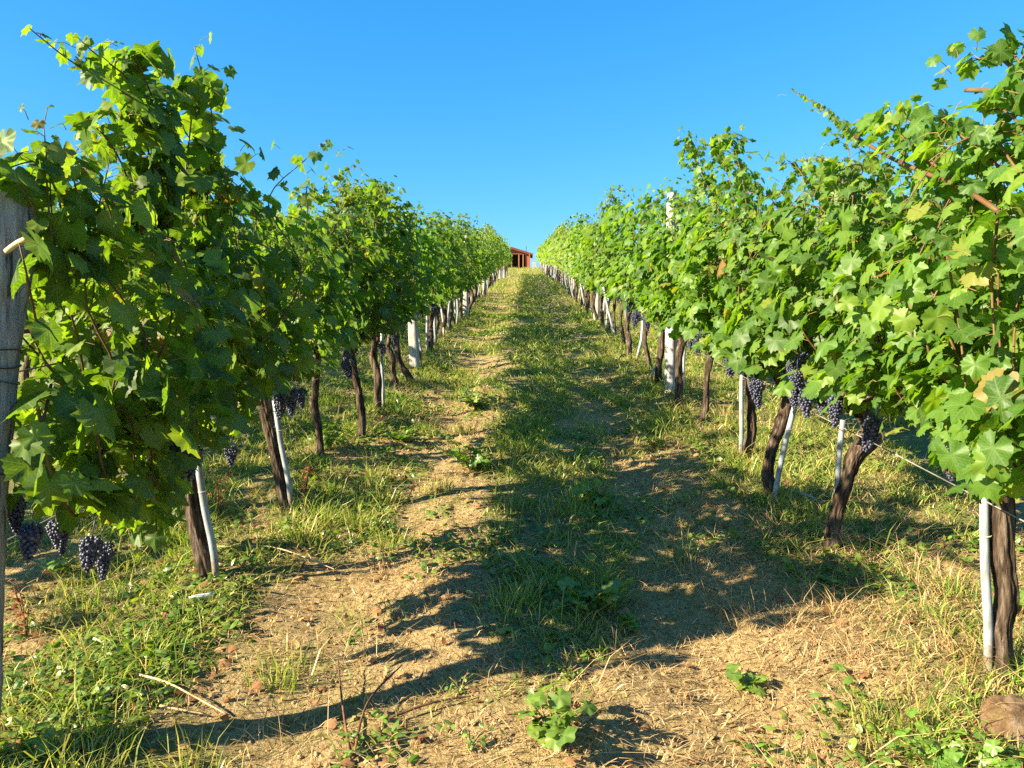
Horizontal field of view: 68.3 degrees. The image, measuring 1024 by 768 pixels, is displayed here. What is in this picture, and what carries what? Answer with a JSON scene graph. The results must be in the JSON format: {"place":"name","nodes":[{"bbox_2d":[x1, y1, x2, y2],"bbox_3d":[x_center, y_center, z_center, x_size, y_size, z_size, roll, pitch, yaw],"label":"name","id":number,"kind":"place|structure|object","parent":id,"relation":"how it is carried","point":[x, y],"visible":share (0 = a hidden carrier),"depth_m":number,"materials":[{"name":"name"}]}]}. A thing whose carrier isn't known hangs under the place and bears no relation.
{"place":"outdoors","nodes":[
{"label":"outdoors","id":0,"kind":"place"},
{"bbox_2d":[0,268,1023,767],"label":"ground","id":1,"kind":"structure","parent":0,"point":[298,588],"depth_m":3.19,"materials":[{"name":"soil"}]},
{"bbox_2d":[0,191,38,716],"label":"end post","id":2,"kind":"object","parent":1,"relation":"on","point":[15,217],"visible":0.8,"depth_m":2.15,"materials":[{"name":"grey wood"}]},
{"bbox_2d":[19,306,323,371],"bbox_3d":[-0.948,-4.806,30.544,0.123,6.028,57.371,0,4,1],"label":"trellis wire","id":3,"kind":"object","parent":2,"relation":"attached to","point":[55,363],"depth_m":2.48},
{"bbox_2d":[7,316,418,540],"bbox_3d":[-0.948,-4.297,30.576,0.123,6.028,57.371,0,4,1],"label":"trellis wire","id":4,"kind":"object","parent":2,"relation":"attached to","point":[224,429],"visible":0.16,"depth_m":4.30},
{"bbox_2d":[6,578,34,638],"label":"dried stalk","id":5,"kind":"object","parent":1,"relation":"on","point":[22,613],"visible":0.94,"depth_m":2.98,"materials":[{"name":"red plant"}]},
{"bbox_2d":[41,539,78,575],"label":"weed","id":6,"kind":"object","parent":1,"relation":"on","point":[63,563],"visible":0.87,"depth_m":3.57,"materials":[{"name":"green plant"}]},
{"bbox_2d":[22,181,101,415],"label":"grapevine","id":7,"kind":"object","parent":1,"relation":"on","point":[27,363],"visible":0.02,"depth_m":6.90,"materials":[{"name":"green plant"}]},
{"bbox_2d":[43,182,149,367],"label":"grapevine","id":8,"kind":"object","parent":1,"relation":"on","point":[100,324],"visible":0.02,"depth_m":8.02,"materials":[{"name":"green plant"}]},
{"bbox_2d":[101,178,180,344],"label":"grapevine","id":9,"kind":"object","parent":1,"relation":"on","point":[142,311],"visible":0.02,"depth_m":8.75,"materials":[{"name":"green plant"}]},
{"bbox_2d":[0,24,353,580],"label":"grapevine","id":10,"kind":"object","parent":1,"relation":"on","point":[145,395],"visible":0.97,"depth_m":2.51,"materials":[{"name":"green plant"}]},
{"bbox_2d":[136,673,226,714],"bbox_3d":[-1.152,1.059,2.541,0.423,0.064,0.098,2,4,25],"label":"fallen cane","id":11,"kind":"object","parent":1,"relation":"on","point":[175,686],"visible":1,"depth_m":2.54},
{"bbox_2d":[189,592,213,599],"bbox_3d":[-1.329,0.910,3.232,0.100,0.030,0.024,-1,4,-21],"label":"plastic tube","id":12,"kind":"object","parent":1,"relation":"on","point":[201,596],"visible":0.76,"depth_m":3.23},
{"bbox_2d":[196,458,219,582],"bbox_3d":[-1.370,0.650,3.399,0.129,0.638,0.042,2,4,24],"label":"vine stake","id":13,"kind":"object","parent":1,"relation":"on","point":[202,491],"visible":0.83,"depth_m":3.39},
{"bbox_2d":[207,472,230,516],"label":"dried stalk","id":14,"kind":"object","parent":1,"relation":"on","point":[218,503],"visible":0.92,"depth_m":4.30,"materials":[{"name":"red plant"}]},
{"bbox_2d":[217,545,345,573],"bbox_3d":[-1.131,0.852,3.708,0.697,0.102,0.034,1,4,14],"label":"fallen cane","id":15,"kind":"object","parent":1,"relation":"on","point":[287,551],"visible":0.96,"depth_m":3.71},
{"bbox_2d":[198,177,366,510],"bbox_3d":[-1.408,-0.236,4.260,0.990,2.147,1.574,0,4,1],"label":"grapevine","id":16,"kind":"object","parent":1,"relation":"on","point":[335,282],"visible":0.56,"depth_m":4.37,"materials":[{"name":"green plant"}]},
{"bbox_2d":[272,401,293,509],"bbox_3d":[-1.331,0.457,4.402,0.142,0.726,0.042,2,4,24],"label":"vine stake","id":17,"kind":"object","parent":1,"relation":"on","point":[279,430],"visible":0.81,"depth_m":4.39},
{"bbox_2d":[296,463,315,493],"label":"dried stalk","id":18,"kind":"object","parent":1,"relation":"on","point":[308,474],"visible":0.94,"depth_m":4.64,"materials":[{"name":"red plant"}]},
{"bbox_2d":[251,177,381,456],"bbox_3d":[-1.511,-0.379,5.364,1.098,2.030,1.470,0,4,1],"label":"grapevine","id":19,"kind":"object","parent":1,"relation":"on","point":[361,266],"visible":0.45,"depth_m":5.44,"materials":[{"name":"green plant"}]},
{"bbox_2d":[320,408,349,450],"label":"weed","id":20,"kind":"object","parent":1,"relation":"on","point":[329,439],"visible":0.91,"depth_m":5.67,"materials":[{"name":"green plant"}]},
{"bbox_2d":[338,723,372,745],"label":"weed","id":21,"kind":"object","parent":1,"relation":"on","point":[353,735],"visible":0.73,"depth_m":2.35,"materials":[{"name":"green plant"}]},
{"bbox_2d":[280,153,432,438],"bbox_3d":[-1.318,-0.744,6.343,1.067,2.502,2.212,1,4,12],"label":"grapevine","id":22,"kind":"object","parent":1,"relation":"on","point":[383,300],"visible":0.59,"depth_m":6.15,"materials":[{"name":"green plant"}]},
{"bbox_2d":[337,659,401,760],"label":"twig","id":23,"kind":"object","parent":1,"relation":"on","point":[359,727],"visible":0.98,"depth_m":2.46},
{"bbox_2d":[315,162,429,412],"bbox_3d":[-1.359,-0.873,7.249,1.048,2.440,1.697,0,4,1],"label":"grapevine","id":24,"kind":"object","parent":1,"relation":"on","point":[410,292],"visible":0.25,"depth_m":7.03,"materials":[{"name":"green plant"}]},
{"bbox_2d":[380,333,384,409],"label":"vine stake","id":25,"kind":"object","parent":1,"relation":"on","point":[382,376],"visible":0.7,"depth_m":7.13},
{"bbox_2d":[370,520,396,530],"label":"weed","id":26,"kind":"object","parent":1,"relation":"on","point":[388,525],"visible":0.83,"depth_m":4.20,"materials":[{"name":"green plant"}]},
{"bbox_2d":[380,428,415,441],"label":"weed","id":27,"kind":"object","parent":1,"relation":"on","point":[400,437],"visible":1,"depth_m":6.14,"materials":[{"name":"green plant"}]},
{"bbox_2d":[374,196,433,391],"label":"grapevine","id":28,"kind":"object","parent":1,"relation":"on","point":[389,352],"visible":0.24,"depth_m":8.28,"materials":[{"name":"green plant"}]},
{"bbox_2d":[375,213,451,381],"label":"grapevine","id":29,"kind":"object","parent":1,"relation":"on","point":[436,262],"visible":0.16,"depth_m":8.95,"materials":[{"name":"green plant"}]},
{"bbox_2d":[407,220,419,368],"bbox_3d":[-1.317,-1.162,9.967,0.183,2.122,0.127,1,4,8],"label":"row post","id":30,"kind":"object","parent":1,"relation":"on","point":[414,359],"visible":0.27,"depth_m":9.95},
{"bbox_2d":[387,202,451,360],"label":"grapevine","id":31,"kind":"object","parent":1,"relation":"on","point":[439,248],"visible":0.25,"depth_m":10.67,"materials":[{"name":"green plant"}]},
{"bbox_2d":[426,299,428,350],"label":"vine stake","id":32,"kind":"object","parent":1,"relation":"on","point":[427,319],"visible":0.44,"depth_m":11.52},
{"bbox_2d":[390,695,473,718],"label":"twig","id":33,"kind":"object","parent":1,"relation":"on","point":[413,708],"visible":0.98,"depth_m":2.52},
{"bbox_2d":[433,291,436,345],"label":"vine stake","id":34,"kind":"object","parent":1,"relation":"on","point":[435,335],"visible":0.41,"depth_m":12.38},
{"bbox_2d":[413,211,464,343],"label":"grapevine","id":35,"kind":"object","parent":1,"relation":"on","point":[456,250],"visible":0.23,"depth_m":12.38,"materials":[{"name":"green plant"}]},
{"bbox_2d":[413,229,465,349],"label":"grapevine","id":36,"kind":"object","parent":1,"relation":"on","point":[455,277],"visible":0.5,"depth_m":11.65,"materials":[{"name":"green plant"}]},
{"bbox_2d":[422,209,472,337],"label":"grapevine","id":37,"kind":"object","parent":1,"relation":"on","point":[451,229],"visible":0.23,"depth_m":13.36,"materials":[{"name":"green plant"}]},
{"bbox_2d":[447,297,451,330],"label":"vine stake","id":38,"kind":"object","parent":1,"relation":"on","point":[448,313],"visible":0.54,"depth_m":14.42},
{"bbox_2d":[422,212,479,330],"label":"grapevine","id":39,"kind":"object","parent":1,"relation":"on","point":[467,265],"visible":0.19,"depth_m":14.62,"materials":[{"name":"green plant"}]},
{"bbox_2d":[444,672,472,695],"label":"weed","id":40,"kind":"object","parent":1,"relation":"on","point":[460,689],"visible":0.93,"depth_m":2.62,"materials":[{"name":"green plant"}]},
{"bbox_2d":[444,221,478,325],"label":"grapevine","id":41,"kind":"object","parent":1,"relation":"on","point":[453,318],"visible":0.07,"depth_m":15.81,"materials":[{"name":"green plant"}]},
{"bbox_2d":[446,212,484,319],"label":"grapevine","id":42,"kind":"object","parent":1,"relation":"on","point":[472,241],"visible":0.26,"depth_m":16.88,"materials":[{"name":"green plant"}]},
{"bbox_2d":[463,233,467,315],"bbox_3d":[-1.104,-2.594,18.075,0.145,2.120,0.146,4,6,31],"label":"row post","id":43,"kind":"object","parent":1,"relation":"on","point":[465,304],"visible":0.28,"depth_m":18.07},
{"bbox_2d":[434,442,506,470],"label":"weed","id":44,"kind":"object","parent":1,"relation":"on","point":[477,459],"visible":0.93,"depth_m":5.41,"materials":[{"name":"green plant"}]},
{"bbox_2d":[458,233,483,313],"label":"grapevine","id":45,"kind":"object","parent":1,"relation":"on","point":[478,280],"visible":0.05,"depth_m":17.83,"materials":[{"name":"green plant"}]},
{"bbox_2d":[462,219,488,311],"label":"grapevine","id":46,"kind":"object","parent":1,"relation":"on","point":[478,237],"visible":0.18,"depth_m":19.02,"materials":[{"name":"green plant"}]},
{"bbox_2d":[450,722,503,751],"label":"weed","id":47,"kind":"object","parent":1,"relation":"on","point":[468,742],"visible":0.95,"depth_m":2.30,"materials":[{"name":"green plant"}]},
{"bbox_2d":[468,227,487,305],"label":"grapevine","id":48,"kind":"object","parent":1,"relation":"on","point":[485,253],"visible":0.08,"depth_m":20.09,"materials":[{"name":"green plant"}]},
{"bbox_2d":[458,388,500,409],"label":"weed","id":49,"kind":"object","parent":1,"relation":"on","point":[474,398],"visible":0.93,"depth_m":7.50,"materials":[{"name":"green plant"}]},
{"bbox_2d":[473,234,490,303],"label":"grapevine","id":50,"kind":"object","parent":1,"relation":"on","point":[486,258],"visible":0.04,"depth_m":22.36,"materials":[{"name":"green plant"}]},
{"bbox_2d":[477,229,493,297],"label":"grapevine","id":51,"kind":"object","parent":1,"relation":"on","point":[489,251],"visible":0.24,"depth_m":24.52,"materials":[{"name":"green plant"}]},
{"bbox_2d":[483,234,498,296],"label":"grapevine","id":52,"kind":"object","parent":1,"relation":"on","point":[492,258],"visible":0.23,"depth_m":25.63,"materials":[{"name":"green plant"}]},
{"bbox_2d":[482,228,500,290],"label":"grapevine","id":53,"kind":"object","parent":1,"relation":"on","point":[495,241],"visible":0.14,"depth_m":28.79,"materials":[{"name":"green plant"}]},
{"bbox_2d":[483,223,499,288],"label":"grapevine","id":54,"kind":"object","parent":1,"relation":"on","point":[489,231],"visible":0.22,"depth_m":29.90,"materials":[{"name":"green plant"}]},
{"bbox_2d":[486,225,503,286],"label":"grapevine","id":55,"kind":"object","parent":1,"relation":"on","point":[500,246],"visible":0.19,"depth_m":32.29,"materials":[{"name":"green plant"}]},
{"bbox_2d":[0,359,1021,767],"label":"leaf litter","id":56,"kind":"object","parent":1,"relation":"on","point":[572,761],"visible":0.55,"depth_m":3.14,"materials":[{"name":"plant"}]},
{"bbox_2d":[0,266,1023,767],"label":"grass","id":57,"kind":"structure","parent":1,"relation":"on","point":[526,298],"depth_m":4.37,"materials":[{"name":"plant"}]},
{"bbox_2d":[0,286,1023,767],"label":"straw","id":58,"kind":"object","parent":1,"relation":"on","point":[796,620],"visible":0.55,"depth_m":3.07,"materials":[{"name":"plant"}]},
{"bbox_2d":[0,310,1023,767],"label":"ground cover","id":59,"kind":"object","parent":1,"relation":"on","point":[128,630],"visible":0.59,"depth_m":3.61,"materials":[{"name":"green plant"}]},
{"bbox_2d":[4,355,1020,767],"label":"soil crumbs","id":60,"kind":"object","parent":1,"relation":"on","point":[464,719],"visible":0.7,"depth_m":2.85,"materials":[{"name":"soil"}]},
{"bbox_2d":[501,247,532,267],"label":"shed","id":61,"kind":"structure","parent":1,"relation":"on","point":[521,258],"depth_m":95.80,"materials":[{"name":"wood"}]},
{"bbox_2d":[512,680,597,751],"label":"weed","id":62,"kind":"object","parent":1,"relation":"on","point":[554,732],"visible":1,"depth_m":2.29,"materials":[{"name":"green plant"}]},
{"bbox_2d":[551,219,567,288],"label":"grapevine","id":63,"kind":"object","parent":1,"relation":"on","point":[562,229],"visible":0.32,"depth_m":30.59,"materials":[{"name":"green plant"}]},
{"bbox_2d":[547,658,585,680],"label":"weed","id":64,"kind":"object","parent":1,"relation":"on","point":[566,673],"visible":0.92,"depth_m":2.68,"materials":[{"name":"green plant"}]},
{"bbox_2d":[556,220,577,294],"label":"grapevine","id":65,"kind":"object","parent":1,"relation":"on","point":[560,259],"visible":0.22,"depth_m":25.08,"materials":[{"name":"green plant"}]},
{"bbox_2d":[561,227,577,301],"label":"grapevine","id":66,"kind":"object","parent":1,"relation":"on","point":[576,285],"visible":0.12,"depth_m":22.80,"materials":[{"name":"green plant"}]},
{"bbox_2d":[563,212,587,301],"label":"grapevine","id":67,"kind":"object","parent":1,"relation":"on","point":[567,242],"visible":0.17,"depth_m":21.93,"materials":[{"name":"green plant"}]},
{"bbox_2d":[565,222,592,306],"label":"grapevine","id":68,"kind":"object","parent":1,"relation":"on","point":[570,255],"visible":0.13,"depth_m":20.73,"materials":[{"name":"green plant"}]},
{"bbox_2d":[571,213,593,307],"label":"grapevine","id":69,"kind":"object","parent":1,"relation":"on","point":[572,263],"visible":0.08,"depth_m":19.77,"materials":[{"name":"green plant"}]},
{"bbox_2d":[568,224,601,313],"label":"grapevine","id":70,"kind":"object","parent":1,"relation":"on","point":[574,237],"visible":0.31,"depth_m":18.77,"materials":[{"name":"green plant"}]},
{"bbox_2d":[575,222,600,314],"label":"grapevine","id":71,"kind":"object","parent":1,"relation":"on","point":[576,271],"visible":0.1,"depth_m":18.03,"materials":[{"name":"green plant"}]},
{"bbox_2d":[570,213,616,320],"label":"grapevine","id":72,"kind":"object","parent":1,"relation":"on","point":[580,257],"visible":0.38,"depth_m":16.65,"materials":[{"name":"green plant"}]},
{"bbox_2d":[557,577,636,611],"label":"weed","id":73,"kind":"object","parent":1,"relation":"on","point":[610,591],"visible":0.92,"depth_m":3.20,"materials":[{"name":"green plant"}]},
{"bbox_2d":[594,227,599,319],"bbox_3d":[1.900,-2.418,16.831,0.144,2.220,0.148,4,6,39],"label":"row post","id":74,"kind":"object","parent":1,"relation":"on","point":[597,299],"visible":0.16,"depth_m":16.82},
{"bbox_2d":[570,478,624,505],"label":"weed","id":75,"kind":"object","parent":1,"relation":"on","point":[596,495],"visible":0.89,"depth_m":4.59,"materials":[{"name":"green plant"}]},
{"bbox_2d":[579,225,620,326],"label":"grapevine","id":76,"kind":"object","parent":1,"relation":"on","point":[601,311],"visible":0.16,"depth_m":15.52,"materials":[{"name":"green plant"}]},
{"bbox_2d":[581,225,628,332],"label":"grapevine","id":77,"kind":"object","parent":1,"relation":"on","point":[588,241],"visible":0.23,"depth_m":14.28,"materials":[{"name":"green plant"}]},
{"bbox_2d":[602,287,616,338],"bbox_3d":[1.702,-1.213,13.138,0.045,1.002,0.098,-19,-8,35],"label":"vine stake","id":78,"kind":"object","parent":1,"relation":"on","point":[610,318],"visible":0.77,"depth_m":13.10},
{"bbox_2d":[584,185,637,336],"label":"grapevine","id":79,"kind":"object","parent":1,"relation":"on","point":[597,234],"visible":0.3,"depth_m":13.04,"materials":[{"name":"green plant"}]},
{"bbox_2d":[594,204,644,346],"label":"grapevine","id":80,"kind":"object","parent":1,"relation":"on","point":[600,262],"visible":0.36,"depth_m":12.13,"materials":[{"name":"green plant"}]},
{"bbox_2d":[595,204,651,358],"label":"grapevine","id":81,"kind":"object","parent":1,"relation":"on","point":[608,229],"visible":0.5,"depth_m":10.84,"materials":[{"name":"green plant"}]},
{"bbox_2d":[614,612,641,631],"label":"weed","id":82,"kind":"object","parent":1,"relation":"on","point":[634,624],"visible":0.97,"depth_m":3.06,"materials":[{"name":"green plant"}]},
{"bbox_2d":[609,193,666,369],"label":"grapevine","id":83,"kind":"object","parent":1,"relation":"on","point":[635,316],"visible":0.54,"depth_m":9.60,"materials":[{"name":"green plant"}]},
{"bbox_2d":[636,310,643,358],"bbox_3d":[1.815,-0.789,10.743,0.120,1.004,0.087,4,-4,30],"label":"vine stake","id":84,"kind":"object","parent":1,"relation":"on","point":[641,340],"visible":0.46,"depth_m":10.71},
{"bbox_2d":[639,435,664,447],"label":"weed","id":85,"kind":"object","parent":1,"relation":"on","point":[652,443],"visible":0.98,"depth_m":5.99,"materials":[{"name":"green plant"}]},
{"bbox_2d":[614,174,691,382],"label":"grapevine","id":86,"kind":"object","parent":1,"relation":"on","point":[631,267],"visible":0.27,"depth_m":8.47,"materials":[{"name":"green plant"}]},
{"bbox_2d":[665,192,679,392],"bbox_3d":[1.726,-0.924,8.123,0.136,2.221,0.128,-3,4,-35],"label":"row post","id":87,"kind":"object","parent":1,"relation":"on","point":[670,349],"visible":0.38,"depth_m":8.10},
{"bbox_2d":[558,270,1023,521],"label":"trellis wire","id":88,"kind":"object","parent":87,"relation":"attached to","point":[889,451],"visible":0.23,"depth_m":3.15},
{"bbox_2d":[633,179,723,405],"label":"grapevine","id":89,"kind":"object","parent":1,"relation":"on","point":[649,294],"visible":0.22,"depth_m":7.51,"materials":[{"name":"green plant"}]},
{"bbox_2d":[683,342,686,390],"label":"vine stake","id":90,"kind":"object","parent":1,"relation":"on","point":[684,355],"visible":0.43,"depth_m":7.81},
{"bbox_2d":[642,161,761,424],"bbox_3d":[1.732,-0.728,6.344,1.146,2.403,1.958,0,4,1],"label":"grapevine","id":91,"kind":"object","parent":1,"relation":"on","point":[664,256],"visible":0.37,"depth_m":6.69,"materials":[{"name":"green plant"}]},
{"bbox_2d":[658,125,814,457],"bbox_3d":[1.672,-0.827,5.643,1.018,2.891,2.912,0,4,1],"label":"grapevine","id":92,"kind":"object","parent":1,"relation":"on","point":[690,289],"visible":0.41,"depth_m":5.44,"materials":[{"name":"green plant"}]},
{"bbox_2d":[738,371,744,457],"bbox_3d":[1.689,0.188,5.552,0.041,0.879,0.083,1,4,14],"label":"vine stake","id":93,"kind":"object","parent":1,"relation":"on","point":[741,409],"visible":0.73,"depth_m":5.54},
{"bbox_2d":[723,663,768,699],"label":"weed","id":94,"kind":"object","parent":1,"relation":"on","point":[752,680],"visible":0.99,"depth_m":2.64,"materials":[{"name":"green plant"}]},
{"bbox_2d":[726,730,775,755],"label":"weed","id":95,"kind":"object","parent":1,"relation":"on","point":[761,744],"visible":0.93,"depth_m":2.36,"materials":[{"name":"green plant"}]},
{"bbox_2d":[682,171,875,501],"bbox_3d":[1.646,-0.202,4.583,1.078,1.982,1.715,0,4,1],"label":"grapevine","id":96,"kind":"object","parent":1,"relation":"on","point":[726,344],"visible":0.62,"depth_m":4.37,"materials":[{"name":"green plant"}]},
{"bbox_2d":[770,406,797,505],"bbox_3d":[1.605,0.451,4.469,0.186,0.709,0.042,-1,4,-17],"label":"vine stake","id":97,"kind":"object","parent":1,"relation":"on","point":[788,429],"visible":0.77,"depth_m":4.46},
{"bbox_2d":[790,490,822,503],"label":"fallen branch","id":98,"kind":"object","parent":1,"relation":"on","point":[807,495],"visible":0.72,"depth_m":4.58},
{"bbox_2d":[833,420,845,494],"bbox_3d":[1.880,0.519,4.354,0.094,0.627,0.041,-2,4,-28],"label":"vine stake","id":99,"kind":"object","parent":1,"relation":"on","point":[840,446],"visible":0.68,"depth_m":4.34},
{"bbox_2d":[731,127,1002,550],"bbox_3d":[1.657,-0.155,3.652,1.030,2.140,1.724,0,4,1],"label":"grapevine","id":100,"kind":"object","parent":1,"relation":"on","point":[771,281],"visible":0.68,"depth_m":3.56,"materials":[{"name":"green plant"}]},
{"bbox_2d":[778,65,1023,680],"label":"grapevine","id":101,"kind":"object","parent":1,"relation":"on","point":[967,410],"visible":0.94,"depth_m":2.49,"materials":[{"name":"green plant"}]},
{"bbox_2d":[885,707,985,767],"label":"weed","id":102,"kind":"object","parent":1,"relation":"on","point":[932,745],"visible":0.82,"depth_m":2.26,"materials":[{"name":"green plant"}]},
{"bbox_2d":[925,22,1023,204],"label":"grapevine","id":103,"kind":"object","parent":1,"relation":"on","point":[1000,51],"visible":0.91,"depth_m":2.33,"materials":[{"name":"green plant"}]},
{"bbox_2d":[943,728,1023,767],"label":"weed","id":104,"kind":"object","parent":1,"relation":"on","point":[991,749],"visible":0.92,"depth_m":2.18,"materials":[{"name":"green plant"}]},
{"bbox_2d":[979,497,993,675],"bbox_3d":[1.658,0.723,2.644,0.040,0.751,0.073,-1,4,-16],"label":"vine stake","id":105,"kind":"object","parent":1,"relation":"on","point":[986,590],"visible":0.81,"depth_m":2.63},
{"bbox_2d":[968,164,1023,309],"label":"grapevine","id":106,"kind":"object","parent":1,"relation":"on","point":[1016,190],"visible":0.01,"depth_m":7.06,"materials":[{"name":"green plant"}]},
{"bbox_2d":[979,694,1023,747],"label":"stone","id":107,"kind":"object","parent":1,"relation":"on","point":[1013,714],"visible":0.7,"depth_m":2.29,"materials":[{"name":"stone"}]},
{"bbox_2d":[979,581,1023,615],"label":"weed","id":108,"kind":"object","parent":1,"relation":"on","point":[1021,605],"visible":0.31,"depth_m":3.20,"materials":[{"name":"green plant"}]},
{"bbox_2d":[0,0,1023,267],"label":"sky","id":109,"kind":"structure","parent":0,"point":[517,116],"materials":[{"name":"blue"}]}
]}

